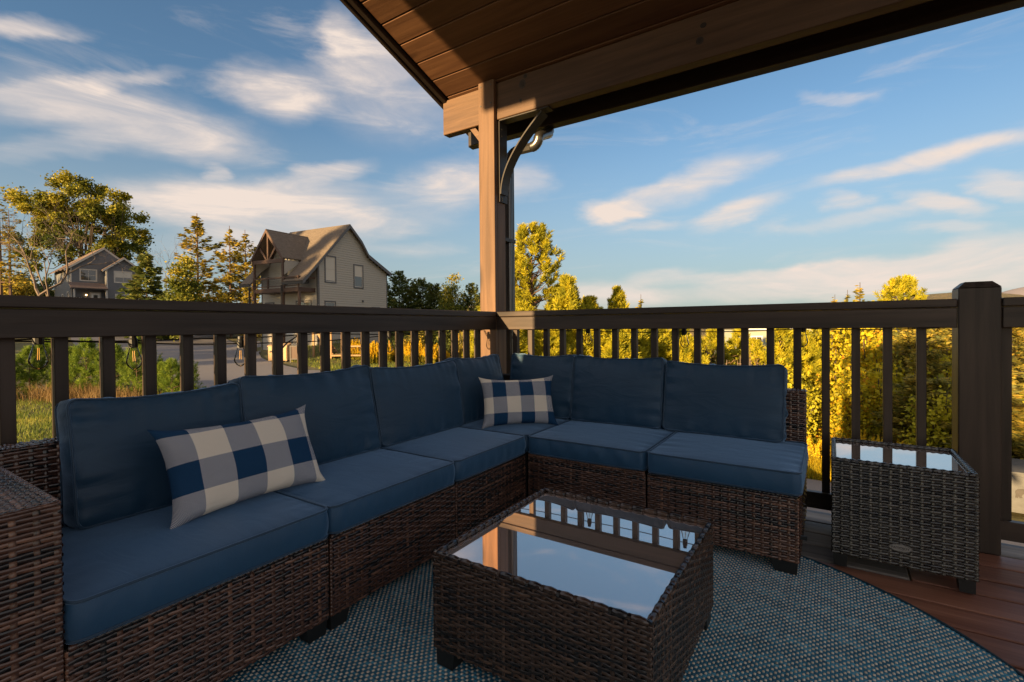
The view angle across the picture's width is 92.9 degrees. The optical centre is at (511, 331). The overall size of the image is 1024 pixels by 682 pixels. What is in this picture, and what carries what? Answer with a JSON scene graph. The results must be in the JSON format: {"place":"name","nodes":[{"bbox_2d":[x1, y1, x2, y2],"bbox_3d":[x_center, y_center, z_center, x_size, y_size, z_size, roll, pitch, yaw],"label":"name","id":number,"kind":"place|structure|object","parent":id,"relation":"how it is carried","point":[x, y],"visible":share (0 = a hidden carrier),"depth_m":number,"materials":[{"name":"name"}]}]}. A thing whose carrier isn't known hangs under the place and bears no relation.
{"place":"outdoors","nodes":[
{"label":"outdoors","id":0,"kind":"place"},
{"bbox_2d":[16,388,194,442],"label":"lawn grass","id":1,"kind":"structure","parent":0,"point":[30,421],"depth_m":10.08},
{"bbox_2d":[71,335,319,387],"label":"road","id":2,"kind":"structure","parent":0,"point":[203,355],"depth_m":31.70,"materials":[{"name":"asphalt"}]},
{"bbox_2d":[291,340,423,370],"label":"verge grass","id":3,"kind":"structure","parent":0,"point":[338,366],"depth_m":30.73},
{"bbox_2d":[0,0,1023,309],"label":"sky","id":4,"kind":"structure","parent":0,"point":[815,181],"materials":[{"name":"blue"}]},
{"bbox_2d":[15,290,1023,521],"bbox_3d":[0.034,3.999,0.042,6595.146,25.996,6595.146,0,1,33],"label":"ground","id":5,"kind":"structure","parent":0,"point":[19,346],"depth_m":29.15,"materials":[{"name":"green plant"}]},
{"bbox_2d":[0,196,24,294],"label":"pine tree","id":6,"kind":"object","parent":5,"relation":"on","point":[2,263],"visible":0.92,"depth_m":48.08,"materials":[{"name":"green plant"}]},
{"bbox_2d":[1,209,38,294],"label":"pine tree","id":7,"kind":"object","parent":5,"relation":"on","point":[19,221],"visible":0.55,"depth_m":51.94,"materials":[{"name":"green plant"}]},
{"bbox_2d":[2,270,40,295],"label":"bush","id":8,"kind":"object","parent":5,"relation":"on","point":[28,289],"visible":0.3,"depth_m":59.45,"materials":[{"name":"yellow plant"}]},
{"bbox_2d":[15,345,50,396],"bbox_3d":[-14.385,1.200,14.380,1.591,1.612,1.769,0,1,3],"label":"bush","id":9,"kind":"object","parent":5,"relation":"on","point":[22,356],"visible":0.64,"depth_m":14.32,"materials":[{"name":"green plant"}]},
{"bbox_2d":[0,216,89,295],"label":"bare tree","id":10,"kind":"object","parent":5,"relation":"on","point":[46,283],"visible":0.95,"depth_m":46.69,"materials":[{"name":"plant"}]},
{"bbox_2d":[18,338,87,394],"bbox_3d":[-14.278,1.052,14.985,1.643,1.897,1.617,0,1,9],"label":"bush","id":11,"kind":"object","parent":5,"relation":"on","point":[47,345],"visible":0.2,"depth_m":14.84,"materials":[{"name":"green plant"}]},
{"bbox_2d":[0,198,135,295],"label":"bare tree","id":12,"kind":"object","parent":5,"relation":"on","point":[38,293],"visible":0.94,"depth_m":46.84,"materials":[{"name":"plant"}]},
{"bbox_2d":[50,337,99,397],"bbox_3d":[-12.689,1.069,14.414,1.538,1.866,1.710,-1,1,-36],"label":"bush","id":13,"kind":"object","parent":5,"relation":"on","point":[91,356],"visible":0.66,"depth_m":14.34,"materials":[{"name":"green plant"}]},
{"bbox_2d":[0,167,155,274],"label":"oak tree","id":14,"kind":"object","parent":5,"relation":"on","point":[121,228],"visible":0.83,"depth_m":83.04,"materials":[{"name":"green plant"}]},
{"bbox_2d":[16,380,160,403],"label":"straw tufts","id":15,"kind":"object","parent":5,"relation":"on","point":[76,393],"visible":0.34,"depth_m":13.55,"materials":[{"name":"brown plant"}]},
{"bbox_2d":[48,247,141,298],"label":"grey house","id":16,"kind":"structure","parent":5,"relation":"on","point":[99,280],"depth_m":74.52,"materials":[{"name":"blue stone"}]},
{"bbox_2d":[79,268,96,281],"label":"window","id":17,"kind":"structure","parent":16,"relation":"in","point":[84,274],"depth_m":73.50,"materials":[{"name":"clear glass"}]},
{"bbox_2d":[114,271,131,282],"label":"window","id":18,"kind":"structure","parent":16,"relation":"in","point":[119,276],"depth_m":75.95,"materials":[{"name":"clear glass"}]},
{"bbox_2d":[80,343,135,394],"bbox_3d":[-11.817,1.161,14.424,1.423,1.703,1.254,-1,1,-4],"label":"bush","id":19,"kind":"object","parent":5,"relation":"on","point":[119,353],"visible":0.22,"depth_m":14.36,"materials":[{"name":"green plant"}]},
{"bbox_2d":[116,336,160,395],"bbox_3d":[-10.832,1.054,14.144,1.193,2.015,1.326,-1,1,-24],"label":"bush","id":20,"kind":"object","parent":5,"relation":"on","point":[132,363],"visible":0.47,"depth_m":13.94,"materials":[{"name":"green plant"}]},
{"bbox_2d":[115,251,178,338],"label":"hemlock tree","id":21,"kind":"object","parent":5,"relation":"on","point":[145,262],"visible":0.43,"depth_m":51.42,"materials":[{"name":"green plant"}]},
{"bbox_2d":[157,357,179,394],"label":"bush","id":22,"kind":"object","parent":5,"relation":"on","point":[169,364],"visible":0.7,"depth_m":13.36,"materials":[{"name":"green plant"}]},
{"bbox_2d":[158,252,215,341],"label":"tulip tree","id":23,"kind":"object","parent":5,"relation":"on","point":[180,288],"visible":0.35,"depth_m":49.31,"materials":[{"name":"green plant"}]},
{"bbox_2d":[155,216,235,301],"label":"pine tree","id":24,"kind":"object","parent":5,"relation":"on","point":[198,230],"visible":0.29,"depth_m":57.78,"materials":[{"name":"green plant"}]},
{"bbox_2d":[195,226,256,336],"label":"pine tree","id":25,"kind":"object","parent":5,"relation":"on","point":[228,278],"visible":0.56,"depth_m":56.72,"materials":[{"name":"green plant"}]},
{"bbox_2d":[225,234,260,303],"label":"pine tree","id":26,"kind":"object","parent":5,"relation":"on","point":[242,248],"visible":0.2,"depth_m":59.75,"materials":[{"name":"green plant"}]},
{"bbox_2d":[267,343,290,361],"bbox_3d":[-14.961,1.530,31.348,1.210,1.500,0.780,-1,1,-5],"label":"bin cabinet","id":27,"kind":"object","parent":5,"relation":"on","point":[286,353],"visible":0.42,"depth_m":31.03,"materials":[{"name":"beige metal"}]},
{"bbox_2d":[239,224,391,351],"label":"tan house","id":28,"kind":"structure","parent":5,"relation":"on","point":[339,265],"depth_m":37.54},
{"bbox_2d":[324,255,335,283],"bbox_3d":[-13.806,-4.685,36.980,0.085,2.080,1.120,0,1,27],"label":"window","id":29,"kind":"structure","parent":28,"relation":"in","point":[329,261],"depth_m":37.00,"materials":[{"name":"white glass"}]},
{"bbox_2d":[353,264,363,288],"bbox_3d":[-12.487,-4.429,39.567,0.085,1.930,1.080,0,1,27],"label":"window","id":30,"kind":"structure","parent":28,"relation":"in","point":[358,274],"depth_m":39.58,"materials":[{"name":"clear glass"}]},
{"bbox_2d":[387,270,433,334],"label":"spruce tree","id":31,"kind":"object","parent":5,"relation":"on","point":[397,278],"visible":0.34,"depth_m":49.55,"materials":[{"name":"green plant"}]},
{"bbox_2d":[394,277,437,308],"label":"spruce tree","id":32,"kind":"object","parent":5,"relation":"on","point":[423,287],"visible":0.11,"depth_m":51.34,"materials":[{"name":"green plant"}]},
{"bbox_2d":[412,283,453,309],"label":"spruce tree","id":33,"kind":"object","parent":5,"relation":"on","point":[430,298],"visible":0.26,"depth_m":49.47,"materials":[{"name":"green plant"}]},
{"bbox_2d":[431,272,471,310],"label":"tulip tree","id":34,"kind":"object","parent":5,"relation":"on","point":[450,294],"visible":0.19,"depth_m":44.74,"materials":[{"name":"green plant"}]},
{"bbox_2d":[457,282,479,310],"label":"tree","id":35,"kind":"object","parent":5,"relation":"on","point":[470,303],"visible":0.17,"depth_m":45.56,"materials":[{"name":"green plant"}]},
{"bbox_2d":[515,221,576,310],"bbox_3d":[1.147,-0.702,24.089,5.342,9.502,5.478,0,1,30],"label":"golden pine","id":36,"kind":"object","parent":5,"relation":"on","point":[523,233],"visible":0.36,"depth_m":23.46,"materials":[{"name":"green plant"}]},
{"bbox_2d":[527,329,571,355],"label":"golden pine","id":37,"kind":"object","parent":5,"relation":"on","point":[554,340],"visible":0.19,"depth_m":16.67,"materials":[{"name":"yellow plant"}]},
{"bbox_2d":[544,272,587,348],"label":"golden pine","id":38,"kind":"object","parent":5,"relation":"on","point":[568,296],"visible":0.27,"depth_m":21.69,"materials":[{"name":"yellow plant"}]},
{"bbox_2d":[569,329,610,356],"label":"golden pine","id":39,"kind":"object","parent":5,"relation":"on","point":[589,349],"visible":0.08,"depth_m":17.71,"materials":[{"name":"yellow plant"}]},
{"bbox_2d":[606,285,629,308],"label":"golden pine","id":40,"kind":"object","parent":5,"relation":"on","point":[618,297],"visible":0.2,"depth_m":27.77,"materials":[{"name":"yellow plant"}]},
{"bbox_2d":[601,331,641,358],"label":"golden pine","id":41,"kind":"object","parent":5,"relation":"on","point":[624,346],"visible":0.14,"depth_m":16.78,"materials":[{"name":"yellow plant"}]},
{"bbox_2d":[620,329,660,357],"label":"golden pine","id":42,"kind":"object","parent":5,"relation":"on","point":[643,344],"visible":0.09,"depth_m":18.70,"materials":[{"name":"yellow plant"}]},
{"bbox_2d":[645,329,671,360],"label":"golden pine","id":43,"kind":"object","parent":5,"relation":"on","point":[664,341],"visible":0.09,"depth_m":19.61,"materials":[{"name":"yellow plant"}]},
{"bbox_2d":[669,334,709,363],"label":"golden pine","id":44,"kind":"object","parent":5,"relation":"on","point":[686,354],"visible":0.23,"depth_m":18.70,"materials":[{"name":"yellow plant"}]},
{"bbox_2d":[701,329,735,364],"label":"golden pine","id":45,"kind":"object","parent":5,"relation":"on","point":[710,340],"visible":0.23,"depth_m":22.25,"materials":[{"name":"yellow plant"}]},
{"bbox_2d":[725,329,753,353],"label":"golden pine","id":46,"kind":"object","parent":5,"relation":"on","point":[735,340],"visible":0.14,"depth_m":26.79,"materials":[{"name":"yellow plant"}]},
{"bbox_2d":[736,339,765,364],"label":"golden pine","id":47,"kind":"object","parent":5,"relation":"on","point":[756,349],"visible":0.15,"depth_m":22.45,"materials":[{"name":"yellow plant"}]},
{"bbox_2d":[715,328,814,350],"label":"pale building","id":48,"kind":"structure","parent":5,"relation":"on","point":[761,335],"depth_m":60.03,"materials":[{"name":"white paint"}]},
{"bbox_2d":[509,509,1023,673],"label":"deck floor","id":49,"kind":"structure","parent":5,"relation":"on","point":[989,615],"depth_m":1.82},
{"bbox_2d":[0,295,495,445],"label":"railing","id":50,"kind":"object","parent":49,"relation":"on","point":[59,321],"visible":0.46,"depth_m":1.86,"materials":[{"name":"wood"}]},
{"bbox_2d":[15,328,937,369],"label":"string lights","id":51,"kind":"object","parent":50,"relation":"hanging from","point":[132,341],"visible":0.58,"depth_m":2.08,"materials":[{"name":"black rubber"}]},
{"bbox_2d":[478,79,506,373],"bbox_3d":[-0.141,-0.422,3.591,0.137,2.769,0.140,0,1,33],"label":"corner post","id":52,"kind":"object","parent":49,"relation":"on","point":[492,258],"visible":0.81,"depth_m":3.53,"materials":[{"name":"brown wood"}]},
{"bbox_2d":[498,106,553,204],"bbox_3d":[0.102,-1.232,3.454,0.418,0.588,0.110,0,1,33],"label":"brace bracket","id":53,"kind":"object","parent":52,"relation":"attached to","point":[506,168],"visible":1,"depth_m":3.50,"materials":[{"name":"metal"}]},
{"bbox_2d":[505,127,553,373],"bbox_3d":[0.124,0.902,3.678,0.435,4.915,0.213,0,1,1],"label":"downspout","id":54,"kind":"object","parent":52,"relation":"attached to","point":[539,137],"visible":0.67,"depth_m":3.69,"materials":[{"name":"brown metal"}]},
{"bbox_2d":[340,0,1023,149],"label":"porch roof","id":55,"kind":"structure","parent":52,"relation":"on","point":[569,62],"depth_m":3.00,"materials":[{"name":"stained wood planks"},{"name":"wood beams"}]},
{"bbox_2d":[497,299,956,510],"bbox_3d":[0.966,0.380,2.882,2.474,1.043,0.146,0,1,33],"label":"railing","id":56,"kind":"object","parent":52,"relation":"attached to","point":[921,316],"visible":0.52,"depth_m":2.50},
{"bbox_2d":[503,373,528,497],"bbox_3d":[-0.013,0.633,3.042,0.638,0.658,0.650,0,1,33],"label":"sofa section","id":57,"kind":"object","parent":49,"relation":"on","point":[506,376],"visible":0.07,"depth_m":2.61,"materials":[{"name":"wicker"}]},
{"bbox_2d":[462,418,570,451],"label":"seat cushion","id":58,"kind":"object","parent":57,"relation":"on","point":[526,430],"visible":0.27,"depth_m":2.79,"materials":[{"name":"blue fabric"}]},
{"bbox_2d":[441,354,503,423],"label":"back cushion","id":59,"kind":"object","parent":58,"relation":"on","point":[471,371],"visible":0.48,"depth_m":3.00,"materials":[{"name":"blue fabric"}]},
{"bbox_2d":[478,375,558,428],"bbox_3d":[0.037,0.413,2.863,0.458,0.307,0.115,-1,-20,-11],"label":"throw pillow","id":60,"kind":"object","parent":58,"relation":"on","point":[516,401],"visible":1,"depth_m":2.82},
{"bbox_2d":[510,353,575,418],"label":"back cushion","id":61,"kind":"object","parent":58,"relation":"on","point":[560,369],"visible":0.56,"depth_m":3.08,"materials":[{"name":"blue fabric"}]},
{"bbox_2d":[528,453,647,507],"bbox_3d":[0.526,0.632,2.684,0.638,0.658,0.656,0,1,33],"label":"sofa section","id":62,"kind":"object","parent":49,"relation":"on","point":[620,485],"visible":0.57,"depth_m":2.40,"materials":[{"name":"wicker"}]},
{"bbox_2d":[528,419,675,470],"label":"seat cushion","id":63,"kind":"object","parent":62,"relation":"on","point":[620,446],"visible":0.78,"depth_m":2.47,"materials":[{"name":"blue fabric"}]},
{"bbox_2d":[570,354,667,428],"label":"back cushion","id":64,"kind":"object","parent":63,"relation":"on","point":[625,391],"visible":0.93,"depth_m":2.82,"materials":[{"name":"blue fabric"}]},
{"bbox_2d":[222,526,1023,681],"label":"rug","id":65,"kind":"object","parent":49,"relation":"on","point":[812,620],"visible":0.36,"depth_m":1.53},
{"bbox_2d":[0,437,328,681],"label":"sofa section","id":66,"kind":"object","parent":65,"relation":"on","point":[223,631],"visible":0.6,"depth_m":1.19,"materials":[{"name":"wicker"}]},
{"bbox_2d":[62,491,328,643],"bbox_3d":[-0.993,0.621,1.454,0.569,0.106,0.661,0,1,33],"label":"seat cushion","id":67,"kind":"object","parent":66,"relation":"on","point":[118,573],"visible":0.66,"depth_m":1.29,"materials":[{"name":"blue fabric"}]},
{"bbox_2d":[54,383,242,528],"bbox_3d":[-1.182,0.394,1.642,0.162,0.390,0.518,-11,-5,31],"label":"back cushion","id":68,"kind":"object","parent":67,"relation":"on","point":[113,467],"visible":0.71,"depth_m":1.49,"materials":[{"name":"blue fabric"}]},
{"bbox_2d":[147,404,325,528],"bbox_3d":[-0.894,0.432,1.649,0.130,0.309,0.535,-27,-13,29],"label":"throw pillow","id":69,"kind":"object","parent":67,"relation":"on","point":[211,469],"visible":1,"depth_m":1.56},
{"bbox_2d":[326,483,455,630],"bbox_3d":[-0.683,0.649,2.018,0.641,0.658,0.631,0,1,33],"label":"sofa section","id":70,"kind":"object","parent":65,"relation":"on","point":[368,557],"visible":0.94,"depth_m":1.77,"materials":[{"name":"wicker"}]},
{"bbox_2d":[276,447,454,533],"bbox_3d":[-0.642,0.612,1.989,0.569,0.106,0.642,0,1,33],"label":"seat cushion","id":71,"kind":"object","parent":70,"relation":"on","point":[352,491],"visible":0.72,"depth_m":1.85,"materials":[{"name":"blue fabric"}]},
{"bbox_2d":[227,365,380,464],"bbox_3d":[-0.862,0.375,2.110,0.169,0.426,0.644,-15,-7,33],"label":"back cushion","id":72,"kind":"object","parent":71,"relation":"on","point":[341,419],"visible":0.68,"depth_m":2.09,"materials":[{"name":"blue fabric"}]},
{"bbox_2d":[454,454,525,537],"bbox_3d":[-0.350,0.641,2.525,0.641,0.658,0.576,0,1,33],"label":"sofa section","id":73,"kind":"object","parent":65,"relation":"on","point":[483,496],"visible":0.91,"depth_m":2.31,"materials":[{"name":"wicker"}]},
{"bbox_2d":[383,426,525,480],"bbox_3d":[-0.310,0.604,2.496,0.566,0.106,0.589,0,1,33],"label":"seat cushion","id":74,"kind":"object","parent":73,"relation":"on","point":[469,452],"visible":0.7,"depth_m":2.37,"materials":[{"name":"blue fabric"}]},
{"bbox_2d":[369,359,463,446],"bbox_3d":[-0.523,0.374,2.639,0.168,0.406,0.642,-14,-7,33],"label":"back cushion","id":75,"kind":"object","parent":74,"relation":"on","point":[415,402],"visible":0.91,"depth_m":2.54,"materials":[{"name":"blue fabric"}]},
{"bbox_2d":[433,488,713,681],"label":"coffee table","id":76,"kind":"object","parent":65,"relation":"on","point":[546,585],"visible":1,"depth_m":1.34,"materials":[{"name":"wicker"}]},
{"bbox_2d":[647,388,806,574],"bbox_3d":[1.059,0.628,2.335,0.630,0.665,0.658,0,1,33],"label":"sofa section","id":77,"kind":"object","parent":65,"relation":"on","point":[770,525],"visible":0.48,"depth_m":2.04,"materials":[{"name":"wicker"}]},
{"bbox_2d":[648,431,807,495],"bbox_3d":[1.027,0.595,2.298,0.622,0.106,0.593,0,1,33],"label":"seat cushion","id":78,"kind":"object","parent":77,"relation":"on","point":[778,468],"visible":0.95,"depth_m":2.12,"materials":[{"name":"blue fabric"}]},
{"bbox_2d":[662,361,787,442],"bbox_3d":[1.116,0.364,2.581,0.611,0.400,0.156,0,-10,35],"label":"back cushion","id":79,"kind":"object","parent":78,"relation":"on","point":[742,401],"visible":0.98,"depth_m":2.50,"materials":[{"name":"blue fabric"}]},
{"bbox_2d":[831,437,979,594],"bbox_3d":[1.622,0.736,2.064,0.450,0.445,0.441,0,1,33],"label":"side table","id":80,"kind":"object","parent":49,"relation":"on","point":[916,507],"visible":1,"depth_m":1.89,"materials":[{"name":"wicker"}]},
{"bbox_2d":[952,281,1001,555],"bbox_3d":[2.059,0.371,2.163,0.138,1.175,0.140,0,1,33],"label":"newel post","id":81,"kind":"object","parent":49,"relation":"on","point":[976,380],"visible":0.82,"depth_m":2.10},
{"bbox_2d":[1001,297,1023,542],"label":"railing","id":82,"kind":"object","parent":81,"relation":"attached to","point":[1012,317],"visible":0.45,"depth_m":2.08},
{"bbox_2d":[756,328,833,447],"bbox_3d":[11.524,2.417,21.180,4.082,5.701,4.025,-1,1,-33],"label":"golden pine","id":83,"kind":"object","parent":5,"relation":"on","point":[781,357],"visible":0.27,"depth_m":20.62,"materials":[{"name":"yellow plant"}]},
{"bbox_2d":[787,369,821,444],"bbox_3d":[10.630,3.145,18.827,2.851,3.746,2.599,-1,1,-22],"label":"bush","id":84,"kind":"object","parent":5,"relation":"on","point":[810,409],"visible":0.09,"depth_m":18.38,"materials":[{"name":"yellow plant"}]},
{"bbox_2d":[792,335,833,453],"bbox_3d":[13.320,3.055,21.813,3.927,5.795,4.026,0,1,28],"label":"golden pine","id":85,"kind":"object","parent":5,"relation":"on","point":[811,367],"visible":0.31,"depth_m":21.54,"materials":[{"name":"yellow plant"}]},
{"bbox_2d":[806,456,830,481],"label":"roadside grass","id":86,"kind":"structure","parent":5,"relation":"on","point":[814,469],"depth_m":15.62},
{"bbox_2d":[806,435,831,460],"bbox_3d":[10.498,4.193,16.781,0.682,1.243,0.754,-1,1,-37],"label":"goldenrod","id":87,"kind":"object","parent":5,"relation":"on","point":[813,451],"visible":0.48,"depth_m":16.79,"materials":[{"name":"yellow plant"}]},
{"bbox_2d":[807,369,848,447],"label":"birch tree","id":88,"kind":"object","parent":5,"relation":"on","point":[820,387],"visible":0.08,"depth_m":20.75,"materials":[{"name":"yellow plant"}]},
{"bbox_2d":[813,334,860,395],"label":"birch tree","id":89,"kind":"object","parent":5,"relation":"on","point":[840,363],"visible":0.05,"depth_m":22.64,"materials":[{"name":"yellow plant"}]},
{"bbox_2d":[810,328,879,380],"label":"birch tree","id":90,"kind":"object","parent":5,"relation":"on","point":[840,338],"visible":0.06,"depth_m":24.54,"materials":[{"name":"yellow plant"}]},
{"bbox_2d":[811,356,882,445],"bbox_3d":[14.263,3.390,20.094,3.461,4.774,3.277,-1,1,-29],"label":"birch tree","id":91,"kind":"object","parent":5,"relation":"on","point":[834,408],"visible":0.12,"depth_m":19.72,"materials":[{"name":"yellow plant"}]},
{"bbox_2d":[830,355,901,439],"bbox_3d":[14.478,3.366,19.394,3.457,4.917,3.223,0,1,32],"label":"birch tree","id":92,"kind":"object","parent":5,"relation":"on","point":[878,377],"visible":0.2,"depth_m":19.19,"materials":[{"name":"green plant"}]},
{"bbox_2d":[834,300,905,376],"bbox_3d":[17.799,2.373,24.260,4.413,7.934,4.114,0,1,32],"label":"birch tree","id":93,"kind":"object","parent":5,"relation":"on","point":[867,334],"visible":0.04,"depth_m":23.95,"materials":[{"name":"yellow plant"}]},
{"bbox_2d":[849,328,906,381],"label":"birch tree","id":94,"kind":"object","parent":5,"relation":"on","point":[879,354],"visible":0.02,"depth_m":22.32,"materials":[{"name":"yellow plant"}]},
{"bbox_2d":[874,350,915,394],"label":"birch tree","id":95,"kind":"object","parent":5,"relation":"on","point":[896,371],"visible":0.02,"depth_m":19.75,"materials":[{"name":"green plant"}]},
{"bbox_2d":[860,373,933,440],"bbox_3d":[14.876,3.638,18.337,2.742,4.184,3.151,-1,1,-29],"label":"bush","id":96,"kind":"object","parent":5,"relation":"on","point":[875,428],"visible":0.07,"depth_m":18.51,"materials":[{"name":"green plant"}]},
{"bbox_2d":[869,274,928,348],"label":"pine tree","id":97,"kind":"object","parent":5,"relation":"on","point":[905,284],"visible":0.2,"depth_m":31.64,"materials":[{"name":"yellow plant"}]},
{"bbox_2d":[873,329,945,385],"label":"cedar tree","id":98,"kind":"object","parent":5,"relation":"on","point":[908,336],"visible":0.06,"depth_m":20.94,"materials":[{"name":"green plant"}]},
{"bbox_2d":[868,372,951,443],"bbox_3d":[14.321,3.650,17.301,4.082,4.370,3.546,-1,1,-40],"label":"cedar tree","id":99,"kind":"object","parent":5,"relation":"on","point":[910,382],"visible":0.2,"depth_m":17.58,"materials":[{"name":"green plant"}]},
{"bbox_2d":[880,376,951,443],"bbox_3d":[14.743,3.712,16.918,4.449,4.283,4.986,-1,1,-17],"label":"cedar tree","id":100,"kind":"object","parent":5,"relation":"on","point":[944,383],"visible":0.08,"depth_m":17.00,"materials":[{"name":"green plant"}]},
{"bbox_2d":[892,349,951,398],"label":"cedar tree","id":101,"kind":"object","parent":5,"relation":"on","point":[933,368],"visible":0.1,"depth_m":19.10,"materials":[{"name":"green plant"}]},
{"bbox_2d":[892,328,951,377],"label":"cedar tree","id":102,"kind":"object","parent":5,"relation":"on","point":[940,332],"visible":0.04,"depth_m":21.48,"materials":[{"name":"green plant"}]},
{"bbox_2d":[897,384,951,448],"bbox_3d":[14.229,3.439,16.020,2.904,3.432,2.381,-1,1,-28],"label":"bush","id":103,"kind":"object","parent":5,"relation":"on","point":[941,432],"visible":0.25,"depth_m":15.91,"materials":[{"name":"green plant"}]},
{"bbox_2d":[927,383,1023,459],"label":"cedar tree","id":104,"kind":"object","parent":5,"relation":"on","point":[1017,444],"visible":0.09,"depth_m":14.41,"materials":[{"name":"green plant"}]},
{"bbox_2d":[1012,458,1023,513],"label":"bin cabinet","id":105,"kind":"object","parent":5,"relation":"on","point":[1017,485],"visible":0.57,"depth_m":12.82,"materials":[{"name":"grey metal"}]},
{"bbox_2d":[1012,328,1023,379],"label":"cedar tree","id":106,"kind":"object","parent":5,"relation":"on","point":[1018,348],"visible":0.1,"depth_m":19.67,"materials":[{"name":"yellow plant"}]},
{"bbox_2d":[806,479,1023,546],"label":"road","id":107,"kind":"structure","parent":0,"point":[812,484],"depth_m":14.41,"materials":[{"name":"asphalt"}]},
{"bbox_2d":[893,292,1023,299],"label":"wooded hill","id":108,"kind":"structure","parent":0,"point":[941,296],"depth_m":675.64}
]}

